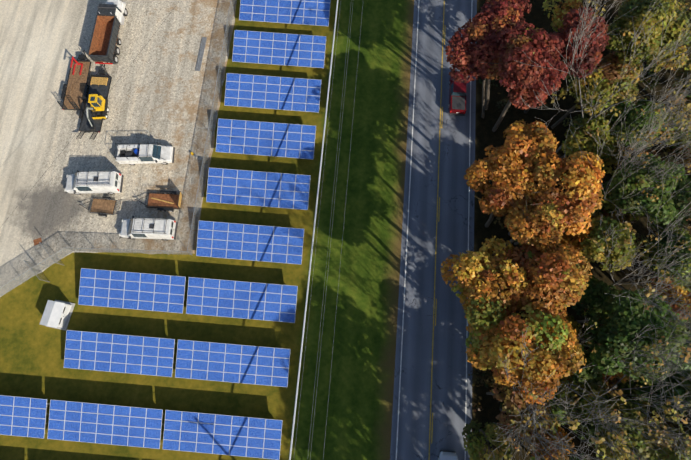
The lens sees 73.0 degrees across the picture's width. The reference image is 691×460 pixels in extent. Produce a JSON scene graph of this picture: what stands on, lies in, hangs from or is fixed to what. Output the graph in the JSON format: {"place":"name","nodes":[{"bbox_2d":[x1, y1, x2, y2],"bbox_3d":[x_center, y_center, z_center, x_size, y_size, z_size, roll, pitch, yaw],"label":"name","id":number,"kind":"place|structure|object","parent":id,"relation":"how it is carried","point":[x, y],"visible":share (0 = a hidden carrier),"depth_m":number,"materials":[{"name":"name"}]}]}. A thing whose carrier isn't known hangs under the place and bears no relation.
{"place":"outdoors","nodes":[
{"label":"outdoors","id":0,"kind":"place"},
{"bbox_2d":[0,0,236,296],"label":"yard gravel","id":1,"kind":"structure","parent":0,"point":[162,91],"depth_m":57.95,"materials":[{"name":"beige gravel"}]},
{"bbox_2d":[33,238,41,245],"bbox_3d":[-35.584,1.326,53.942,0.900,0.020,0.700,-20,76,-5],"label":"steel plate","id":2,"kind":"object","parent":1,"relation":"on","point":[36,241],"visible":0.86,"depth_m":53.93,"materials":[{"name":"brown metal"}]},
{"bbox_2d":[57,50,90,109],"bbox_3d":[-33.718,-19.152,58.353,3.040,2.110,8.604,2,75,0],"label":"flatbed trailer","id":3,"kind":"object","parent":1,"relation":"on","point":[75,90],"visible":0.9,"depth_m":58.46,"materials":[{"name":"brown wood"}]},
{"bbox_2d":[64,170,123,194],"bbox_3d":[-29.623,-5.603,54.456,6.497,2.604,2.714,-1,75,0],"label":"work van","id":4,"kind":"object","parent":1,"relation":"on","point":[108,182],"visible":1,"depth_m":53.69,"materials":[{"name":"white metal"}]},
{"bbox_2d":[76,64,111,139],"bbox_3d":[-30.986,-15.920,57.962,3.140,1.192,10.709,3,75,1],"label":"equipment trailer","id":5,"kind":"object","parent":1,"relation":"on","point":[100,84],"visible":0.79,"depth_m":58.02,"materials":[{"name":"black metal"}]},
{"bbox_2d":[86,94,107,130],"bbox_3d":[-30.160,-14.340,56.245,1.550,2.452,4.470,-3,75,-1],"label":"mini excavator","id":6,"kind":"object","parent":5,"relation":"on","point":[94,100],"visible":0.98,"depth_m":56.37,"materials":[{"name":"yellow metal"}]},
{"bbox_2d":[79,196,121,216],"bbox_3d":[-28.584,-2.807,54.386,5.294,1.314,2.364,5,75,1],"label":"utility trailer","id":7,"kind":"object","parent":1,"relation":"on","point":[103,206],"visible":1,"depth_m":54.48,"materials":[{"name":"brown wood"}]},
{"bbox_2d":[87,0,127,63],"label":"dump truck","id":8,"kind":"object","parent":1,"relation":"on","point":[109,21],"visible":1,"depth_m":59.12,"materials":[{"name":"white metal"}]},
{"bbox_2d":[114,142,174,164],"bbox_3d":[-23.938,-9.100,55.633,6.625,2.141,2.526,-1,75,0],"label":"utility pickup","id":9,"kind":"object","parent":1,"relation":"on","point":[148,153],"visible":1,"depth_m":55.42,"materials":[{"name":"white metal"}]},
{"bbox_2d":[119,216,177,240],"bbox_3d":[-22.609,-0.191,53.092,6.320,2.438,2.640,2,75,1],"label":"work van","id":10,"kind":"object","parent":1,"relation":"on","point":[149,228],"visible":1,"depth_m":52.27,"materials":[{"name":"white metal"}]},
{"bbox_2d":[135,190,182,211],"bbox_3d":[-21.889,-3.537,54.293,5.711,1.871,2.404,3,75,1],"label":"utility trailer","id":11,"kind":"object","parent":1,"relation":"on","point":[167,201],"visible":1,"depth_m":54.62,"materials":[{"name":"brown wood"}]},
{"bbox_2d":[191,37,206,157],"bbox_3d":[-18.624,-17.008,58.674,1.167,0.380,16.988,0,75,0],"label":"yard clutter","id":12,"kind":"object","parent":1,"relation":"on","point":[201,54],"visible":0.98,"depth_m":60.23,"materials":[{"name":"grey"}]},
{"bbox_2d":[289,0,362,459],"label":"overhead lines","id":13,"kind":"object","parent":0,"point":[316,240],"visible":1,"depth_m":46.95,"materials":[{"name":"silver metal"}]},
{"bbox_2d":[0,0,690,459],"bbox_3d":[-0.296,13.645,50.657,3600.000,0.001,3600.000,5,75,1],"label":"ground","id":14,"kind":"structure","parent":0,"point":[356,388],"depth_m":52.81,"materials":[{"name":"green plant"}]},
{"bbox_2d":[0,395,48,438],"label":"solar table","id":15,"kind":"object","parent":14,"relation":"on","point":[16,413],"visible":0.98,"depth_m":47.91,"materials":[{"name":"blue glass"}]},
{"bbox_2d":[40,300,74,329],"bbox_3d":[-31.588,9.200,50.932,2.300,1.770,3.000,10,75,3],"label":"equipment enclosure","id":16,"kind":"object","parent":14,"relation":"on","point":[57,314],"visible":1,"depth_m":50.38,"materials":[{"name":"paint"}]},
{"bbox_2d":[3,2,178,223],"bbox_3d":[-29.014,-10.708,53.870,0.264,8.400,76.166,29,77,7],"label":"yard service line","id":17,"kind":"object","parent":14,"relation":"on","point":[94,110],"visible":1,"depth_m":51.89,"materials":[{"name":"black metal"}]},
{"bbox_2d":[0,247,189,295],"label":"yard fence","id":18,"kind":"object","parent":14,"relation":"on","point":[152,251],"visible":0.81,"depth_m":52.14,"materials":[{"name":"metal"}]},
{"bbox_2d":[24,260,49,281],"bbox_3d":[-34.455,4.657,52.243,0.084,2.190,3.004,-44,79,-10],"label":"gate leaf","id":19,"kind":"object","parent":18,"relation":"on","point":[37,271],"visible":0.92,"depth_m":52.10,"materials":[{"name":"metal"}]},
{"bbox_2d":[39,242,62,264],"bbox_3d":[-33.099,2.747,52.755,0.091,2.190,3.095,-42,79,-10],"label":"gate leaf","id":20,"kind":"object","parent":18,"relation":"on","point":[47,251],"visible":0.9,"depth_m":52.40,"materials":[{"name":"metal"}]},
{"bbox_2d":[187,0,234,254],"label":"yard fence","id":21,"kind":"object","parent":18,"relation":"attached to","point":[217,88],"visible":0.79,"depth_m":56.42,"materials":[{"name":"metal"}]},
{"bbox_2d":[47,400,162,448],"bbox_3d":[-24.611,19.993,48.209,11.850,2.044,3.907,5,75,1],"label":"solar table","id":22,"kind":"object","parent":14,"relation":"on","point":[90,425],"visible":1,"depth_m":47.72,"materials":[{"name":"blue glass"}]},
{"bbox_2d":[64,330,175,376],"bbox_3d":[-24.033,13.235,50.020,11.850,2.044,3.907,5,75,1],"label":"solar table","id":23,"kind":"object","parent":14,"relation":"on","point":[96,349],"visible":1,"depth_m":49.53,"materials":[{"name":"blue glass"}]},
{"bbox_2d":[78,268,185,312],"bbox_3d":[-23.481,6.795,51.745,11.850,2.044,3.907,5,75,1],"label":"solar table","id":24,"kind":"object","parent":14,"relation":"on","point":[158,286],"visible":1,"depth_m":51.26,"materials":[{"name":"blue glass"}]},
{"bbox_2d":[162,410,282,459],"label":"solar table","id":25,"kind":"object","parent":14,"relation":"on","point":[193,428],"visible":1,"depth_m":47.46,"materials":[{"name":"blue glass"}]},
{"bbox_2d":[175,339,290,386],"bbox_3d":[-11.929,14.202,49.761,12.180,2.044,3.907,5,75,1],"label":"solar table","id":26,"kind":"object","parent":14,"relation":"on","point":[279,367],"visible":1,"depth_m":49.27,"materials":[{"name":"glass"},{"name":"silicon"},{"name":"aluminium"}]},
{"bbox_2d":[186,277,297,322],"bbox_3d":[-11.348,7.765,51.486,12.200,2.044,3.907,5,75,1],"label":"solar table","id":27,"kind":"object","parent":14,"relation":"on","point":[242,303],"visible":1,"depth_m":51.00,"materials":[{"name":"blue glass"}]},
{"bbox_2d":[196,220,303,264],"bbox_3d":[-10.779,1.530,53.156,12.190,2.044,3.907,5,75,1],"label":"solar table","id":28,"kind":"object","parent":14,"relation":"on","point":[231,245],"visible":1,"depth_m":52.67,"materials":[{"name":"blue glass"}]},
{"bbox_2d":[206,168,310,209],"bbox_3d":[-10.166,-4.683,54.821,12.130,2.044,3.907,5,75,1],"label":"solar table","id":29,"kind":"object","parent":14,"relation":"on","point":[300,186],"visible":1,"depth_m":54.33,"materials":[{"name":"glass"},{"name":"silicon"},{"name":"aluminium"}]},
{"bbox_2d":[216,118,316,158],"bbox_3d":[-9.567,-10.809,56.462,12.020,2.044,3.907,5,75,1],"label":"solar table","id":30,"kind":"object","parent":14,"relation":"on","point":[226,131],"visible":1,"depth_m":55.98,"materials":[{"name":"blue glass"}]},
{"bbox_2d":[224,73,321,112],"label":"solar table","id":31,"kind":"object","parent":14,"relation":"on","point":[289,99],"visible":1,"depth_m":57.59,"materials":[{"name":"glass"},{"name":"silicon"},{"name":"aluminium"}]},
{"bbox_2d":[232,30,326,67],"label":"solar table","id":32,"kind":"object","parent":14,"relation":"on","point":[303,49],"visible":1,"depth_m":59.20,"materials":[{"name":"glass"},{"name":"silicon"},{"name":"aluminium"}]},
{"bbox_2d":[239,0,330,25],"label":"solar table","id":33,"kind":"object","parent":14,"relation":"on","point":[305,11],"visible":1,"depth_m":60.80,"materials":[{"name":"glass"},{"name":"silicon"},{"name":"aluminium"}]},
{"bbox_2d":[449,46,492,118],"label":"tree","id":34,"kind":"object","parent":14,"relation":"on","point":[471,70],"visible":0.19,"depth_m":47.00,"materials":[{"name":"red plant"}]},
{"bbox_2d":[445,8,516,109],"bbox_3d":[14.179,-17.041,51.384,7.846,14.979,7.336,-43,79,-10],"label":"russet oak","id":35,"kind":"object","parent":14,"relation":"on","point":[478,29],"visible":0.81,"depth_m":45.54,"materials":[{"name":"red plant"}]},
{"bbox_2d":[462,420,513,459],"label":"tree","id":36,"kind":"object","parent":14,"relation":"on","point":[484,435],"visible":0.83,"depth_m":42.88,"materials":[{"name":"green plant"}]},
{"bbox_2d":[440,236,536,330],"bbox_3d":[13.049,6.091,45.287,8.008,14.795,8.356,-23,76,-6],"label":"golden oak","id":37,"kind":"object","parent":14,"relation":"on","point":[483,270],"visible":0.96,"depth_m":39.19,"materials":[{"name":"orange plant"}]},
{"bbox_2d":[465,321,520,373],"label":"golden oak","id":38,"kind":"object","parent":14,"relation":"on","point":[473,348],"visible":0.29,"depth_m":39.07,"materials":[{"name":"orange plant"}]},
{"bbox_2d":[464,145,537,227],"bbox_3d":[14.338,-3.208,47.513,6.539,15.248,7.112,34,78,8],"label":"orange oak","id":39,"kind":"object","parent":14,"relation":"on","point":[500,173],"visible":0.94,"depth_m":41.09,"materials":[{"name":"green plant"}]},
{"bbox_2d":[480,0,531,80],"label":"russet oak","id":40,"kind":"object","parent":14,"relation":"on","point":[515,7],"visible":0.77,"depth_m":45.75,"materials":[{"name":"red plant"}]},
{"bbox_2d":[486,378,527,413],"bbox_3d":[14.799,15.746,45.458,2.924,9.383,3.164,-24,76,-6],"label":"understory","id":41,"kind":"object","parent":14,"relation":"on","point":[509,399],"visible":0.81,"depth_m":41.67,"materials":[{"name":"orange plant"}]},
{"bbox_2d":[495,391,553,449],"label":"tree","id":42,"kind":"object","parent":14,"relation":"on","point":[501,417],"visible":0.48,"depth_m":42.34,"materials":[{"name":"green plant"}]},
{"bbox_2d":[481,22,568,131],"bbox_3d":[17.187,-14.608,49.782,8.100,16.744,7.705,39,78,10],"label":"russet oak","id":43,"kind":"object","parent":14,"relation":"on","point":[521,77],"visible":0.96,"depth_m":43.23,"materials":[{"name":"red plant"}]},
{"bbox_2d":[490,120,559,193],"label":"orange oak","id":44,"kind":"object","parent":14,"relation":"on","point":[517,139],"visible":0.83,"depth_m":41.43,"materials":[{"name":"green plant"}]},
{"bbox_2d":[514,231,546,258],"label":"understory","id":45,"kind":"object","parent":14,"relation":"on","point":[529,253],"depth_m":47.96,"materials":[{"name":"green plant"}]},
{"bbox_2d":[495,193,568,257],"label":"orange oak","id":46,"kind":"object","parent":14,"relation":"on","point":[541,232],"visible":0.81,"depth_m":39.75,"materials":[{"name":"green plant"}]},
{"bbox_2d":[479,302,586,404],"bbox_3d":[14.959,11.168,43.318,8.176,15.896,7.504,32,77,8],"label":"golden oak","id":47,"kind":"object","parent":14,"relation":"on","point":[555,336],"visible":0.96,"depth_m":36.64,"materials":[{"name":"orange plant"}]},
{"bbox_2d":[520,410,575,459],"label":"tree","id":48,"kind":"object","parent":14,"relation":"on","point":[558,430],"visible":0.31,"depth_m":42.69,"materials":[{"name":"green plant"}]},
{"bbox_2d":[504,243,592,318],"bbox_3d":[17.354,5.753,44.595,6.606,16.208,6.689,5,75,1],"label":"golden oak","id":49,"kind":"object","parent":14,"relation":"on","point":[564,287],"visible":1,"depth_m":38.10,"materials":[{"name":"orange plant"}]},
{"bbox_2d":[536,391,568,424],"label":"understory","id":50,"kind":"object","parent":14,"relation":"on","point":[561,420],"visible":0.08,"depth_m":45.52,"materials":[{"name":"green plant"}]},
{"bbox_2d":[531,379,575,419],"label":"tree","id":51,"kind":"object","parent":14,"relation":"on","point":[554,410],"visible":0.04,"depth_m":43.91,"materials":[{"name":"green plant"}]},
{"bbox_2d":[508,146,605,235],"bbox_3d":[19.285,-2.564,46.622,7.282,16.603,8.564,5,75,1],"label":"orange oak","id":52,"kind":"object","parent":14,"relation":"on","point":[578,177],"visible":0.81,"depth_m":39.86,"materials":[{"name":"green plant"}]},
{"bbox_2d":[488,328,639,459],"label":"bare tree","id":53,"kind":"object","parent":14,"relation":"on","point":[619,393],"visible":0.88,"depth_m":31.89,"materials":[{"name":"grey plant"}]},
{"bbox_2d":[547,309,583,343],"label":"understory","id":54,"kind":"object","parent":14,"relation":"on","point":[574,326],"visible":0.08,"depth_m":45.39,"materials":[{"name":"green plant"}]},
{"bbox_2d":[542,0,591,34],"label":"understory","id":55,"kind":"object","parent":14,"relation":"on","point":[565,6],"visible":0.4,"depth_m":55.54,"materials":[{"name":"green plant"}]},
{"bbox_2d":[524,7,610,113],"bbox_3d":[22.994,-17.049,51.018,6.002,15.612,5.985,-44,79,-10],"label":"russet oak","id":56,"kind":"object","parent":14,"relation":"on","point":[589,62],"visible":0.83,"depth_m":44.73,"materials":[{"name":"red plant"}]},
{"bbox_2d":[557,222,589,255],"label":"understory","id":57,"kind":"object","parent":14,"relation":"on","point":[576,240],"visible":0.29,"depth_m":48.71,"materials":[{"name":"orange plant"}]},
{"bbox_2d":[468,0,690,459],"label":"understory shrubs","id":58,"kind":"object","parent":14,"relation":"on","point":[490,373],"visible":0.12,"depth_m":52.82,"materials":[{"name":"green plant"}]},
{"bbox_2d":[559,366,601,395],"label":"understory","id":59,"kind":"object","parent":14,"relation":"on","point":[568,384],"visible":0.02,"depth_m":43.53,"materials":[{"name":"green plant"}]},
{"bbox_2d":[568,343,603,384],"bbox_3d":[22.413,13.233,45.857,3.881,9.895,3.857,5,75,1],"label":"understory","id":60,"kind":"object","parent":14,"relation":"on","point":[588,373],"visible":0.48,"depth_m":41.81,"materials":[{"name":"green plant"}]},
{"bbox_2d":[555,368,617,420],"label":"tree","id":61,"kind":"object","parent":14,"relation":"on","point":[592,386],"visible":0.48,"depth_m":41.71,"materials":[{"name":"green plant"}]},
{"bbox_2d":[551,64,622,128],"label":"tree","id":62,"kind":"object","parent":14,"relation":"on","point":[607,92],"visible":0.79,"depth_m":48.86,"materials":[{"name":"green plant"}]},
{"bbox_2d":[559,113,615,159],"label":"tree","id":63,"kind":"object","parent":14,"relation":"on","point":[587,143],"visible":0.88,"depth_m":48.29,"materials":[{"name":"green plant"}]},
{"bbox_2d":[570,405,604,443],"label":"understory","id":64,"kind":"object","parent":14,"relation":"on","point":[589,426],"visible":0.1,"depth_m":44.18,"materials":[{"name":"green plant"}]},
{"bbox_2d":[574,299,608,327],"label":"understory","id":65,"kind":"object","parent":14,"relation":"on","point":[583,321],"visible":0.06,"depth_m":46.42,"materials":[{"name":"green plant"}]},
{"bbox_2d":[493,312,690,459],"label":"bare tree","id":66,"kind":"object","parent":14,"relation":"on","point":[641,419],"visible":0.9,"depth_m":33.83,"materials":[{"name":"grey plant"}]},
{"bbox_2d":[565,274,618,318],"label":"tree","id":67,"kind":"object","parent":14,"relation":"on","point":[596,290],"visible":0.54,"depth_m":44.18,"materials":[{"name":"green plant"}]},
{"bbox_2d":[573,384,610,428],"bbox_3d":[22.774,16.891,45.414,4.227,8.871,3.740,-42,79,-10],"label":"understory","id":68,"kind":"object","parent":14,"relation":"on","point":[596,419],"visible":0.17,"depth_m":42.19,"materials":[{"name":"green plant"}]},
{"bbox_2d":[580,422,607,456],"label":"understory","id":69,"kind":"object","parent":14,"relation":"on","point":[592,429],"visible":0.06,"depth_m":43.51,"materials":[{"name":"green plant"}]},
{"bbox_2d":[585,216,606,237],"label":"understory","id":70,"kind":"object","parent":14,"relation":"on","point":[590,228],"visible":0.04,"depth_m":50.79,"materials":[{"name":"green plant"}]},
{"bbox_2d":[582,349,619,393],"bbox_3d":[24.886,14.749,47.697,4.797,5.636,4.995,5,75,1],"label":"understory","id":71,"kind":"object","parent":14,"relation":"on","point":[608,382],"visible":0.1,"depth_m":45.91,"materials":[{"name":"green plant"}]},
{"bbox_2d":[514,0,690,163],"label":"bare tree","id":72,"kind":"object","parent":14,"relation":"on","point":[595,15],"visible":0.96,"depth_m":38.73,"materials":[{"name":"grey plant"}]},
{"bbox_2d":[583,232,623,271],"bbox_3d":[26.003,2.676,48.940,4.018,9.419,4.435,-32,77,-8],"label":"understory","id":73,"kind":"object","parent":14,"relation":"on","point":[606,267],"visible":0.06,"depth_m":45.55,"materials":[{"name":"green plant"}]},
{"bbox_2d":[586,180,626,220],"bbox_3d":[27.038,-2.755,50.713,5.236,8.821,4.943,26,77,7],"label":"understory","id":74,"kind":"object","parent":14,"relation":"on","point":[606,208],"visible":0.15,"depth_m":46.77,"materials":[{"name":"green plant"}]},
{"bbox_2d":[576,216,637,269],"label":"green tree","id":75,"kind":"object","parent":14,"relation":"on","point":[619,250],"visible":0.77,"depth_m":43.01,"materials":[{"name":"green plant"}]},
{"bbox_2d":[525,240,690,459],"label":"bare tree","id":76,"kind":"object","parent":14,"relation":"on","point":[618,436],"visible":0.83,"depth_m":34.56,"materials":[{"name":"grey plant"}]},
{"bbox_2d":[589,141,626,174],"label":"understory","id":77,"kind":"object","parent":14,"relation":"on","point":[610,160],"visible":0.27,"depth_m":49.66,"materials":[{"name":"green plant"}]},
{"bbox_2d":[603,114,618,142],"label":"understory","id":78,"kind":"object","parent":14,"relation":"on","point":[607,117],"visible":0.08,"depth_m":50.92,"materials":[{"name":"green plant"}]},
{"bbox_2d":[589,207,634,224],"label":"understory","id":79,"kind":"object","parent":14,"relation":"on","point":[614,217],"visible":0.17,"depth_m":47.18,"materials":[{"name":"green plant"}]},
{"bbox_2d":[584,50,642,115],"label":"tree","id":80,"kind":"object","parent":14,"relation":"on","point":[614,71],"visible":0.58,"depth_m":49.00,"materials":[{"name":"green plant"}]},
{"bbox_2d":[584,187,645,221],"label":"tree","id":81,"kind":"object","parent":14,"relation":"on","point":[612,206],"visible":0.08,"depth_m":46.09,"materials":[{"name":"green plant"}]},
{"bbox_2d":[601,340,632,382],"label":"understory","id":82,"kind":"object","parent":14,"relation":"on","point":[621,375],"visible":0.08,"depth_m":43.11,"materials":[{"name":"green plant"}]},
{"bbox_2d":[579,400,677,459],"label":"tree","id":83,"kind":"object","parent":14,"relation":"on","point":[629,406],"visible":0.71,"depth_m":38.20,"materials":[{"name":"green plant"}]},
{"bbox_2d":[612,379,649,418],"bbox_3d":[28.425,16.613,47.350,3.195,5.306,4.456,-6,75,-1],"label":"understory","id":84,"kind":"object","parent":14,"relation":"on","point":[633,393],"visible":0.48,"depth_m":45.53,"materials":[{"name":"green plant"}]},
{"bbox_2d":[577,288,690,384],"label":"green tree","id":85,"kind":"object","parent":14,"relation":"on","point":[617,331],"visible":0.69,"depth_m":38.28,"materials":[{"name":"green plant"}]},
{"bbox_2d":[608,99,662,150],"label":"tree","id":86,"kind":"object","parent":14,"relation":"on","point":[631,115],"visible":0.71,"depth_m":47.80,"materials":[{"name":"green plant"}]},
{"bbox_2d":[583,72,690,223],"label":"bare tree","id":87,"kind":"object","parent":14,"relation":"on","point":[641,137],"visible":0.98,"depth_m":38.60,"materials":[{"name":"grey plant"}]},
{"bbox_2d":[606,109,675,149],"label":"tree","id":88,"kind":"object","parent":14,"relation":"on","point":[660,132],"visible":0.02,"depth_m":50.25,"materials":[{"name":"green plant"}]},
{"bbox_2d":[593,162,690,439],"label":"bare tree","id":89,"kind":"object","parent":14,"relation":"on","point":[668,280],"visible":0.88,"depth_m":35.44,"materials":[{"name":"grey plant"}]},
{"bbox_2d":[634,59,658,89],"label":"understory","id":90,"kind":"object","parent":14,"relation":"on","point":[650,77],"visible":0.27,"depth_m":52.82,"materials":[{"name":"green plant"}]},
{"bbox_2d":[604,0,690,72],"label":"tree","id":91,"kind":"object","parent":14,"relation":"on","point":[639,12],"visible":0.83,"depth_m":46.20,"materials":[{"name":"green plant"}]},
{"bbox_2d":[626,98,669,130],"bbox_3d":[32.760,-11.708,53.220,4.457,8.601,3.397,40,79,10],"label":"understory","id":92,"kind":"object","parent":14,"relation":"on","point":[643,103],"visible":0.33,"depth_m":50.06,"materials":[{"name":"green plant"}]},
{"bbox_2d":[609,153,690,231],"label":"green tree","id":93,"kind":"object","parent":14,"relation":"on","point":[668,211],"visible":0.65,"depth_m":43.78,"materials":[{"name":"green plant"}]},
{"bbox_2d":[615,67,690,241],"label":"bare tree","id":94,"kind":"object","parent":14,"relation":"on","point":[643,162],"visible":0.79,"depth_m":40.44,"materials":[{"name":"grey plant"}]},
{"bbox_2d":[617,368,690,416],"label":"tree","id":95,"kind":"object","parent":14,"relation":"on","point":[681,389],"visible":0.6,"depth_m":40.91,"materials":[{"name":"green plant"}]},
{"bbox_2d":[630,148,677,186],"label":"tree","id":96,"kind":"object","parent":14,"relation":"on","point":[665,159],"visible":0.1,"depth_m":47.66,"materials":[{"name":"green plant"}]},
{"bbox_2d":[618,226,690,291],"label":"green tree","id":97,"kind":"object","parent":14,"relation":"on","point":[663,241],"visible":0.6,"depth_m":41.87,"materials":[{"name":"green plant"}]},
{"bbox_2d":[649,274,690,319],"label":"tree","id":98,"kind":"object","parent":14,"relation":"on","point":[685,292],"visible":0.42,"depth_m":46.47,"materials":[{"name":"green plant"}]},
{"bbox_2d":[656,106,690,153],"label":"understory","id":99,"kind":"object","parent":14,"relation":"on","point":[683,139],"visible":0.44,"depth_m":50.23,"materials":[{"name":"green plant"}]},
{"bbox_2d":[661,399,686,420],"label":"understory","id":100,"kind":"object","parent":14,"relation":"on","point":[675,418],"visible":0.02,"depth_m":44.67,"materials":[{"name":"yellow plant"}]},
{"bbox_2d":[658,417,690,459],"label":"understory","id":101,"kind":"object","parent":14,"relation":"on","point":[680,429],"visible":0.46,"depth_m":42.01,"materials":[{"name":"green plant"}]},
{"bbox_2d":[661,64,690,110],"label":"understory","id":102,"kind":"object","parent":14,"relation":"on","point":[684,73],"visible":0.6,"depth_m":50.88,"materials":[{"name":"green plant"}]},
{"bbox_2d":[666,75,690,107],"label":"understory","id":103,"kind":"object","parent":14,"relation":"on","point":[684,89],"visible":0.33,"depth_m":50.11,"materials":[{"name":"green plant"}]},
{"bbox_2d":[672,145,690,177],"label":"understory","id":104,"kind":"object","parent":14,"relation":"on","point":[680,161],"visible":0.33,"depth_m":48.44,"materials":[{"name":"green plant"}]},
{"bbox_2d":[673,157,690,211],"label":"understory","id":105,"kind":"object","parent":14,"relation":"on","point":[687,196],"visible":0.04,"depth_m":48.68,"materials":[{"name":"green plant"}]},
{"bbox_2d":[390,0,476,459],"bbox_3d":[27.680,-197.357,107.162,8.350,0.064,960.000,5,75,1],"label":"road","id":106,"kind":"structure","parent":0,"point":[432,407],"depth_m":53.74,"materials":[{"name":"grey asphalt"}]},
{"bbox_2d":[438,450,456,459],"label":"silver sedan","id":107,"kind":"object","parent":106,"relation":"on","point":[447,455],"visible":1,"depth_m":47.24,"materials":[{"name":"white metal"}]},
{"bbox_2d":[448,73,468,115],"bbox_3d":[13.976,-17.109,57.899,2.400,1.830,5.840,5,75,1],"label":"red pickup","id":108,"kind":"object","parent":106,"relation":"on","point":[457,99],"visible":0.81,"depth_m":57.14,"materials":[{"name":"red metal"}]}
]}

